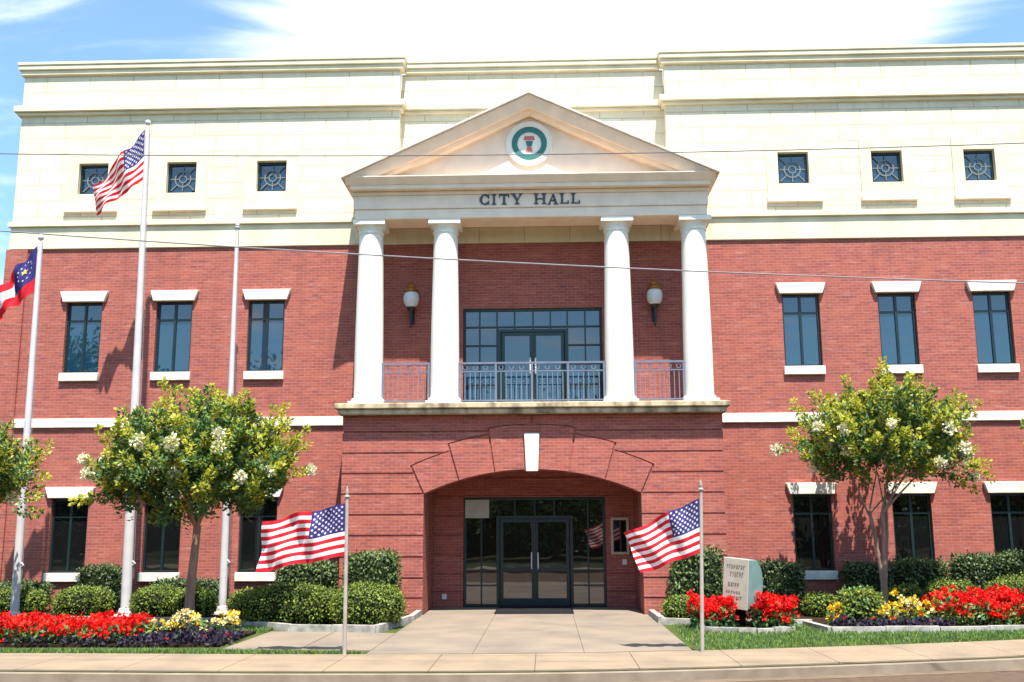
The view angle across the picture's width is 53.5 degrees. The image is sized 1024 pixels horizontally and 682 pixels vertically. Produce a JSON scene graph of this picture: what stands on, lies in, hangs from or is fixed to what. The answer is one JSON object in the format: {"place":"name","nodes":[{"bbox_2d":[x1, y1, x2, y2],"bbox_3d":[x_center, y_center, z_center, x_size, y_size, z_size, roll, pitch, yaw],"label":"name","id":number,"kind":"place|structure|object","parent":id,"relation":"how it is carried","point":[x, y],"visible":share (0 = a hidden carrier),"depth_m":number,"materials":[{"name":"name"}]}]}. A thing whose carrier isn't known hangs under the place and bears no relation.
{"place":"outdoors","nodes":[
{"label":"outdoors","id":0,"kind":"place"},
{"bbox_2d":[223,631,394,651],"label":"side path","id":1,"kind":"structure","parent":0,"point":[330,641],"depth_m":18.71,"materials":[{"name":"concrete"}]},
{"bbox_2d":[0,582,1023,654],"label":"lawn","id":2,"kind":"structure","parent":0,"point":[670,628],"depth_m":18.48,"materials":[{"name":"green plant"}]},
{"bbox_2d":[0,627,255,647],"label":"flower soil","id":3,"kind":"structure","parent":2,"relation":"on","point":[57,644],"depth_m":18.12,"materials":[{"name":"brown soil"}]},
{"bbox_2d":[0,419,53,519],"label":"crape myrtle","id":4,"kind":"object","parent":3,"relation":"on","point":[13,475],"visible":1,"depth_m":21.42,"materials":[{"name":"green plant"}]},
{"bbox_2d":[0,610,157,644],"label":"red flowers","id":5,"kind":"object","parent":3,"relation":"on","point":[24,625],"visible":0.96,"depth_m":18.49,"materials":[{"name":"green plant"}]},
{"bbox_2d":[0,626,248,647],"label":"purple plants","id":6,"kind":"object","parent":3,"relation":"on","point":[208,637],"visible":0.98,"depth_m":18.19,"materials":[{"name":"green plant"}]},
{"bbox_2d":[68,376,316,630],"bbox_3d":[-6.550,3.380,21.099,4.455,5.341,4.036,-10,-14,44],"label":"crape myrtle","id":7,"kind":"object","parent":3,"relation":"on","point":[201,459],"visible":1,"depth_m":20.52,"materials":[{"name":"green plant"}]},
{"bbox_2d":[147,608,241,633],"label":"yellow flowers","id":8,"kind":"object","parent":3,"relation":"on","point":[200,623],"visible":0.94,"depth_m":19.38,"materials":[{"name":"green plant"}]},
{"bbox_2d":[30,610,409,624],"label":"planting soil","id":9,"kind":"structure","parent":2,"relation":"on","point":[47,612],"depth_m":24.00,"materials":[{"name":"brown soil"}]},
{"bbox_2d":[0,584,50,615],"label":"clipped shrub","id":10,"kind":"object","parent":9,"relation":"on","point":[31,600],"visible":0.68,"depth_m":23.93,"materials":[{"name":"green plant"}]},
{"bbox_2d":[10,235,43,615],"bbox_3d":[-11.362,1.895,23.947,0.494,9.126,0.494,-1,-10,2],"label":"flagpole","id":11,"kind":"object","parent":9,"relation":"on","point":[18,564],"visible":0.7,"depth_m":23.89,"materials":[{"name":"white metal"}]},
{"bbox_2d":[0,247,36,320],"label":"state flag","id":12,"kind":"object","parent":11,"relation":"attached to","point":[17,288],"visible":1,"depth_m":24.61,"materials":[{"name":"multicoloured fabric"}]},
{"bbox_2d":[0,578,54,610],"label":"hedge bush","id":13,"kind":"object","parent":9,"relation":"on","point":[44,585],"visible":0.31,"depth_m":25.48,"materials":[{"name":"green plant"}]},
{"bbox_2d":[51,583,116,615],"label":"clipped shrub","id":14,"kind":"object","parent":9,"relation":"on","point":[86,599],"visible":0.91,"depth_m":23.93,"materials":[{"name":"green plant"}]},
{"bbox_2d":[74,561,121,610],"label":"hedge bush","id":15,"kind":"object","parent":9,"relation":"on","point":[104,575],"visible":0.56,"depth_m":25.28,"materials":[{"name":"green plant"}]},
{"bbox_2d":[114,120,150,615],"bbox_3d":[-9.187,0.409,25.183,0.624,12.477,0.624,-1,-10,2],"label":"flagpole","id":16,"kind":"object","parent":9,"relation":"on","point":[128,561],"visible":0.78,"depth_m":25.12,"materials":[{"name":"white metal"}]},
{"bbox_2d":[93,130,144,215],"bbox_3d":[-10.064,-4.364,26.049,1.209,2.257,0.453,-1,-10,2],"label":"national flag","id":17,"kind":"object","parent":16,"relation":"hanging from","point":[125,175],"visible":0.98,"depth_m":26.05,"materials":[{"name":"multicoloured fabric"}]},
{"bbox_2d":[125,583,182,616],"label":"clipped shrub","id":18,"kind":"object","parent":9,"relation":"on","point":[154,600],"visible":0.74,"depth_m":23.84,"materials":[{"name":"green plant"}]},
{"bbox_2d":[149,575,231,611],"bbox_3d":[-8.071,6.338,25.421,2.152,0.956,0.927,-1,-10,2],"label":"hedge bush","id":19,"kind":"object","parent":9,"relation":"on","point":[211,584],"visible":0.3,"depth_m":25.21,"materials":[{"name":"green plant"}]},
{"bbox_2d":[169,586,219,616],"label":"clipped shrub","id":20,"kind":"object","parent":9,"relation":"on","point":[205,603],"visible":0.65,"depth_m":23.58,"materials":[{"name":"green plant"}]},
{"bbox_2d":[214,222,239,614],"bbox_3d":[-7.033,1.762,25.451,0.494,9.891,0.494,-1,-10,2],"label":"flagpole","id":21,"kind":"object","parent":9,"relation":"on","point":[224,560],"visible":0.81,"depth_m":24.99,"materials":[{"name":"white metal"}]},
{"bbox_2d":[226,586,258,610],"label":"clipped shrub","id":22,"kind":"object","parent":9,"relation":"on","point":[233,596],"visible":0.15,"depth_m":24.20,"materials":[{"name":"green plant"}]},
{"bbox_2d":[228,579,337,623],"bbox_3d":[-4.837,5.668,21.985,2.703,1.009,1.568,-1,-10,2],"label":"clipped shrub","id":23,"kind":"object","parent":9,"relation":"on","point":[293,603],"visible":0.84,"depth_m":21.51,"materials":[{"name":"green plant"}]},
{"bbox_2d":[269,559,339,591],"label":"hedge bush","id":24,"kind":"object","parent":9,"relation":"on","point":[321,573],"visible":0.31,"depth_m":24.45,"materials":[{"name":"green plant"}]},
{"bbox_2d":[327,580,408,625],"bbox_3d":[-3.013,5.566,21.481,1.751,1.004,1.693,-1,-10,2],"label":"clipped shrub","id":25,"kind":"object","parent":9,"relation":"on","point":[368,603],"visible":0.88,"depth_m":21.00,"materials":[{"name":"green plant"}]},
{"bbox_2d":[341,547,402,599],"bbox_3d":[-3.294,5.686,23.857,1.489,1.666,1.096,-1,-10,2],"label":"hedge bush","id":26,"kind":"object","parent":9,"relation":"on","point":[379,565],"visible":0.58,"depth_m":23.60,"materials":[{"name":"green plant"}]},
{"bbox_2d":[43,610,421,632],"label":"garden kerb","id":27,"kind":"structure","parent":2,"relation":"on","point":[375,628],"depth_m":20.76,"materials":[{"name":"grey concrete"}]},
{"bbox_2d":[648,609,811,626],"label":"garden kerb","id":28,"kind":"structure","parent":2,"relation":"on","point":[656,616],"depth_m":21.77,"materials":[{"name":"grey concrete"}]},
{"bbox_2d":[723,557,762,626],"bbox_3d":[4.763,5.190,20.947,0.570,1.420,0.707,-2,-9,40],"label":"drop box","id":29,"kind":"object","parent":2,"relation":"on","point":[742,581],"visible":0.89,"depth_m":20.73,"materials":[{"name":"teal"}]},
{"bbox_2d":[693,621,795,633],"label":"garden kerb","id":30,"kind":"structure","parent":2,"relation":"on","point":[766,630],"depth_m":19.95,"materials":[{"name":"grey concrete"}]},
{"bbox_2d":[732,624,771,627],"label":"flower soil","id":31,"kind":"structure","parent":2,"relation":"on","point":[747,626],"depth_m":20.69,"materials":[{"name":"brown soil"}]},
{"bbox_2d":[686,589,739,628],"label":"red flowers","id":32,"kind":"object","parent":31,"relation":"on","point":[719,611],"visible":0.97,"depth_m":20.44,"materials":[{"name":"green plant"}]},
{"bbox_2d":[745,590,799,628],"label":"red flowers","id":33,"kind":"object","parent":31,"relation":"on","point":[769,610],"visible":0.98,"depth_m":20.41,"materials":[{"name":"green plant"}]},
{"bbox_2d":[661,609,1019,621],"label":"planting soil","id":34,"kind":"structure","parent":2,"relation":"on","point":[803,615],"depth_m":22.84,"materials":[{"name":"brown soil"}]},
{"bbox_2d":[661,593,697,618],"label":"clipped shrub","id":35,"kind":"object","parent":34,"relation":"on","point":[675,606],"visible":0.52,"depth_m":22.16,"materials":[{"name":"green plant"}]},
{"bbox_2d":[666,543,724,597],"bbox_3d":[4.312,5.588,23.687,1.484,1.720,1.064,-1,-10,2],"label":"hedge bush","id":36,"kind":"object","parent":34,"relation":"on","point":[684,576],"visible":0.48,"depth_m":23.38,"materials":[{"name":"green plant"}]},
{"bbox_2d":[756,559,808,612],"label":"hedge bush","id":37,"kind":"object","parent":34,"relation":"on","point":[782,579],"visible":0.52,"depth_m":24.22,"materials":[{"name":"green plant"}]},
{"bbox_2d":[799,590,838,616],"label":"clipped shrub","id":38,"kind":"object","parent":34,"relation":"on","point":[816,604],"visible":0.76,"depth_m":23.02,"materials":[{"name":"green plant"}]},
{"bbox_2d":[837,560,897,592],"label":"hedge bush","id":39,"kind":"object","parent":34,"relation":"on","point":[857,574],"visible":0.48,"depth_m":24.64,"materials":[{"name":"green plant"}]},
{"bbox_2d":[769,356,995,615],"bbox_3d":[8.518,3.339,23.414,4.301,6.120,4.115,-10,-14,43],"label":"crape myrtle","id":40,"kind":"object","parent":34,"relation":"on","point":[874,418],"visible":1,"depth_m":23.10,"materials":[{"name":"green plant"}]},
{"bbox_2d":[888,582,923,613],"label":"clipped shrub","id":41,"kind":"object","parent":34,"relation":"on","point":[905,591],"visible":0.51,"depth_m":23.75,"materials":[{"name":"plant"}]},
{"bbox_2d":[890,554,951,610],"bbox_3d":[10.004,5.931,24.884,1.494,1.438,1.010,-1,-10,2],"label":"hedge bush","id":42,"kind":"object","parent":34,"relation":"on","point":[922,573],"visible":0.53,"depth_m":24.60,"materials":[{"name":"green plant"}]},
{"bbox_2d":[922,576,977,613],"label":"clipped shrub","id":43,"kind":"object","parent":34,"relation":"on","point":[936,584],"visible":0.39,"depth_m":23.35,"materials":[{"name":"green plant"}]},
{"bbox_2d":[947,550,1006,590],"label":"hedge bush","id":44,"kind":"object","parent":34,"relation":"on","point":[980,569],"visible":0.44,"depth_m":24.55,"materials":[{"name":"green plant"}]},
{"bbox_2d":[981,571,1023,611],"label":"clipped shrub","id":45,"kind":"object","parent":34,"relation":"on","point":[1013,582],"visible":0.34,"depth_m":23.29,"materials":[{"name":"green plant"}]},
{"bbox_2d":[995,548,1023,578],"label":"hedge bush","id":46,"kind":"object","parent":34,"relation":"on","point":[1014,562],"visible":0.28,"depth_m":24.58,"materials":[{"name":"green plant"}]},
{"bbox_2d":[1018,418,1023,443],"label":"crape myrtle","id":47,"kind":"object","parent":34,"relation":"on","point":[1022,426],"visible":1,"depth_m":23.66,"materials":[{"name":"green plant"}]},
{"bbox_2d":[802,621,1023,633],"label":"garden kerb","id":48,"kind":"structure","parent":2,"relation":"on","point":[902,628],"depth_m":19.84,"materials":[{"name":"grey concrete"}]},
{"bbox_2d":[816,621,1023,625],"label":"flower soil","id":49,"kind":"structure","parent":2,"relation":"on","point":[971,624],"depth_m":20.86,"materials":[{"name":"brown soil"}]},
{"bbox_2d":[826,601,847,625],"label":"yellow flowers","id":50,"kind":"object","parent":49,"relation":"on","point":[832,609],"visible":0.82,"depth_m":20.89,"materials":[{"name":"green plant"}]},
{"bbox_2d":[831,584,886,624],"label":"flowering bush","id":51,"kind":"object","parent":49,"relation":"on","point":[860,603],"visible":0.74,"depth_m":20.85,"materials":[{"name":"green plant"}]},
{"bbox_2d":[829,610,956,626],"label":"purple plants","id":52,"kind":"object","parent":49,"relation":"on","point":[854,622],"visible":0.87,"depth_m":20.19,"materials":[{"name":"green plant"}]},
{"bbox_2d":[876,588,936,620],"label":"yellow flowers","id":53,"kind":"object","parent":49,"relation":"on","point":[898,603],"visible":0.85,"depth_m":20.86,"materials":[{"name":"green plant"}]},
{"bbox_2d":[918,583,1023,625],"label":"red flowers","id":54,"kind":"object","parent":49,"relation":"on","point":[1002,603],"visible":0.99,"depth_m":20.83,"materials":[{"name":"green plant"}]},
{"bbox_2d":[0,639,1023,671],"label":"sidewalk","id":55,"kind":"structure","parent":0,"point":[116,662],"depth_m":16.02,"materials":[{"name":"concrete"}]},
{"bbox_2d":[342,486,349,654],"bbox_3d":[-2.789,3.824,17.013,0.104,2.750,0.100,-1,-10,2],"label":"flag stand","id":56,"kind":"object","parent":55,"relation":"on","point":[344,648],"visible":1,"depth_m":16.97,"materials":[{"name":"grey metal"}]},
{"bbox_2d":[256,504,344,571],"bbox_3d":[-3.573,3.344,17.237,1.542,1.138,0.226,-2,-11,9],"label":"national flag","id":57,"kind":"object","parent":56,"relation":"attached to","point":[303,537],"visible":1,"depth_m":17.22,"materials":[{"name":"multicoloured fabric"}]},
{"bbox_2d":[698,479,703,651],"bbox_3d":[3.216,3.781,17.202,0.164,2.851,0.100,-1,-10,2],"label":"flag stand","id":58,"kind":"object","parent":55,"relation":"on","point":[700,489],"visible":1,"depth_m":17.15,"materials":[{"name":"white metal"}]},
{"bbox_2d":[624,498,699,572],"bbox_3d":[2.562,3.337,17.423,1.314,1.252,0.256,-3,-11,14],"label":"national flag","id":59,"kind":"object","parent":58,"relation":"hanging from","point":[662,540],"visible":1,"depth_m":17.40,"materials":[{"name":"multicoloured fabric"}]},
{"bbox_2d":[0,0,1023,284],"label":"sky","id":60,"kind":"structure","parent":0,"point":[30,30],"materials":[{"name":"blue"}]},
{"bbox_2d":[367,607,691,653],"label":"entrance path","id":61,"kind":"structure","parent":0,"point":[449,630],"depth_m":19.85,"materials":[{"name":"concrete"}]},
{"bbox_2d":[494,606,573,613],"bbox_3d":[0.562,6.722,25.400,1.920,0.030,2.100,-1,-10,2],"label":"door mat","id":62,"kind":"object","parent":61,"relation":"on","point":[534,609],"depth_m":25.05,"materials":[{"name":"rubber"}]},
{"bbox_2d":[755,671,1023,681],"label":"road","id":63,"kind":"structure","parent":0,"point":[1013,676],"depth_m":14.77,"materials":[{"name":"grey asphalt"}]},
{"label":"ground","id":64,"kind":"structure","parent":0,"visible":0},
{"bbox_2d":[0,43,1023,614],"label":"city hall","id":65,"kind":"structure","parent":64,"relation":"on","point":[554,415],"depth_m":26.93,"materials":[{"name":"red brick"}]},
{"bbox_2d":[43,487,95,581],"bbox_3d":[-11.511,5.014,26.366,1.302,2.408,0.290,-1,-10,2],"label":"window","id":66,"kind":"structure","parent":65,"relation":"in","point":[69,523],"depth_m":26.43,"materials":[{"name":"black glass"}]},
{"bbox_2d":[58,291,108,381],"bbox_3d":[-11.535,-0.116,27.307,1.302,2.438,0.290,-1,-10,2],"label":"window","id":67,"kind":"structure","parent":65,"relation":"in","point":[81,360],"depth_m":27.37,"materials":[{"name":"blue glass"}]},
{"bbox_2d":[63,151,120,212],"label":"attic window","id":68,"kind":"structure","parent":65,"relation":"in","point":[84,202],"depth_m":28.09,"materials":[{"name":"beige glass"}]},
{"bbox_2d":[137,488,181,581],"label":"window","id":69,"kind":"structure","parent":65,"relation":"in","point":[161,544],"depth_m":26.32,"materials":[{"name":"black glass"}]},
{"bbox_2d":[150,290,198,380],"bbox_3d":[-9.076,-0.142,27.228,1.302,2.438,0.290,-1,-10,2],"label":"window","id":70,"kind":"structure","parent":65,"relation":"in","point":[174,319],"depth_m":27.29,"materials":[{"name":"blue glass"}]},
{"bbox_2d":[152,150,208,211],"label":"attic window","id":71,"kind":"structure","parent":65,"relation":"in","point":[187,183],"depth_m":27.97,"materials":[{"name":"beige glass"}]},
{"bbox_2d":[234,488,283,580],"bbox_3d":[-6.554,4.961,26.206,1.302,2.408,0.290,-1,-10,2],"label":"window","id":72,"kind":"structure","parent":65,"relation":"in","point":[250,545],"depth_m":26.26,"materials":[{"name":"black glass"}]},
{"bbox_2d":[242,289,290,379],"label":"window","id":73,"kind":"structure","parent":65,"relation":"in","point":[266,318],"depth_m":27.21,"materials":[{"name":"blue glass"}]},
{"bbox_2d":[242,148,298,210],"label":"attic window","id":74,"kind":"structure","parent":65,"relation":"in","point":[277,182],"depth_m":27.89,"materials":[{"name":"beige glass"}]},
{"bbox_2d":[465,500,488,517],"bbox_3d":[-0.928,4.479,27.083,0.640,0.480,0.012,-1,-10,2],"label":"paper notice","id":75,"kind":"object","parent":65,"relation":"attached to","point":[476,508],"visible":1,"depth_m":27.08,"materials":[{"name":"white paper"}]},
{"bbox_2d":[502,332,532,401],"bbox_3d":[0.139,0.785,26.814,0.827,2.060,0.148,-1,-10,2],"label":"balcony door","id":76,"kind":"structure","parent":65,"relation":"in","point":[516,347],"depth_m":26.90,"materials":[{"name":"blue glass"}]},
{"bbox_2d":[500,519,534,605],"bbox_3d":[0.145,5.844,26.822,0.912,2.250,0.148,-1,-10,2],"label":"entrance door","id":77,"kind":"structure","parent":65,"relation":"in","point":[517,536],"depth_m":26.86,"materials":[{"name":"black glass"}]},
{"bbox_2d":[533,332,564,401],"bbox_3d":[0.971,0.776,26.787,0.827,2.060,0.148,-1,-10,2],"label":"balcony door","id":78,"kind":"structure","parent":65,"relation":"in","point":[547,346],"depth_m":26.86,"materials":[{"name":"blue glass"}]},
{"bbox_2d":[535,519,569,605],"bbox_3d":[1.062,5.835,26.793,0.912,2.250,0.148,-1,-10,2],"label":"entrance door","id":79,"kind":"structure","parent":65,"relation":"in","point":[552,560],"depth_m":26.82,"materials":[{"name":"black glass"}]},
{"bbox_2d":[610,517,629,554],"bbox_3d":[2.839,5.125,26.707,0.480,0.960,0.048,-1,-10,2],"label":"notice board","id":80,"kind":"object","parent":65,"relation":"attached to","point":[619,541],"visible":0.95,"depth_m":26.71,"materials":[{"name":"brown glass"}]},
{"bbox_2d":[765,139,823,202],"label":"attic window","id":81,"kind":"structure","parent":65,"relation":"in","point":[787,174],"depth_m":27.43,"materials":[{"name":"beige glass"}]},
{"bbox_2d":[775,282,825,374],"bbox_3d":[7.614,-0.317,26.688,1.302,2.438,0.290,-1,-10,2],"label":"window","id":82,"kind":"structure","parent":65,"relation":"in","point":[801,324],"depth_m":26.75,"materials":[{"name":"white glass"}]},
{"bbox_2d":[785,483,838,579],"bbox_3d":[7.637,4.812,25.747,1.302,2.408,0.290,-1,-10,2],"label":"window","id":83,"kind":"structure","parent":65,"relation":"in","point":[811,501],"depth_m":25.81,"materials":[{"name":"black glass"}]},
{"bbox_2d":[858,138,918,200],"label":"attic window","id":84,"kind":"structure","parent":65,"relation":"in","point":[880,173],"depth_m":27.35,"materials":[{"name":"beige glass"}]},
{"bbox_2d":[870,281,923,373],"bbox_3d":[10.113,-0.343,26.607,1.302,2.438,0.290,-1,-10,2],"label":"window","id":85,"kind":"structure","parent":65,"relation":"in","point":[897,323],"depth_m":26.67,"materials":[{"name":"blue glass"}]},
{"bbox_2d":[884,482,936,560],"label":"window","id":86,"kind":"structure","parent":65,"relation":"in","point":[911,510],"depth_m":25.76,"materials":[{"name":"black glass"}]},
{"bbox_2d":[950,136,1011,199],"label":"attic window","id":87,"kind":"structure","parent":65,"relation":"in","point":[973,171],"depth_m":27.27,"materials":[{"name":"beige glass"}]},
{"bbox_2d":[965,280,1019,372],"bbox_3d":[12.571,-0.369,26.528,1.302,2.438,0.290,-1,-10,2],"label":"window","id":88,"kind":"structure","parent":65,"relation":"in","point":[994,342],"depth_m":26.59,"materials":[{"name":"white glass"}]},
{"bbox_2d":[982,481,1023,556],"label":"window","id":89,"kind":"structure","parent":65,"relation":"in","point":[1006,498],"depth_m":25.71,"materials":[{"name":"black glass"}]},
{"bbox_2d":[0,658,1023,681],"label":"kerb","id":90,"kind":"structure","parent":64,"relation":"on","point":[703,674],"depth_m":14.68,"materials":[{"name":"concrete"}]},
{"bbox_2d":[0,657,1023,672],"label":"kerb joint","id":91,"kind":"object","parent":90,"relation":"on","point":[512,672],"visible":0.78,"depth_m":14.93,"materials":[{"name":"beige concrete"}]},
{"bbox_2d":[629,667,1023,681],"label":"gutter","id":92,"kind":"object","parent":64,"relation":"on","point":[865,675],"visible":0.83,"depth_m":14.99,"materials":[{"name":"concrete"}]},
{"bbox_3d":[-25.876,0.049,15.119,0.336,10.300,0.336,-1,-10,2],"label":"utility pole","id":93,"kind":"object","parent":64,"relation":"on","visible":0},
{"bbox_2d":[0,142,1023,155],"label":"overhead cable","id":94,"kind":"object","parent":93,"relation":"attached to","point":[518,154],"visible":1,"depth_m":14.72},
{"bbox_3d":[26.094,-0.497,13.438,0.336,10.300,0.336,-1,-10,2],"label":"utility pole","id":95,"kind":"object","parent":64,"relation":"on","visible":0},
{"bbox_2d":[0,230,1023,283],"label":"overhead cable","id":96,"kind":"object","parent":95,"relation":"attached to","point":[514,262],"visible":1,"depth_m":14.44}
]}

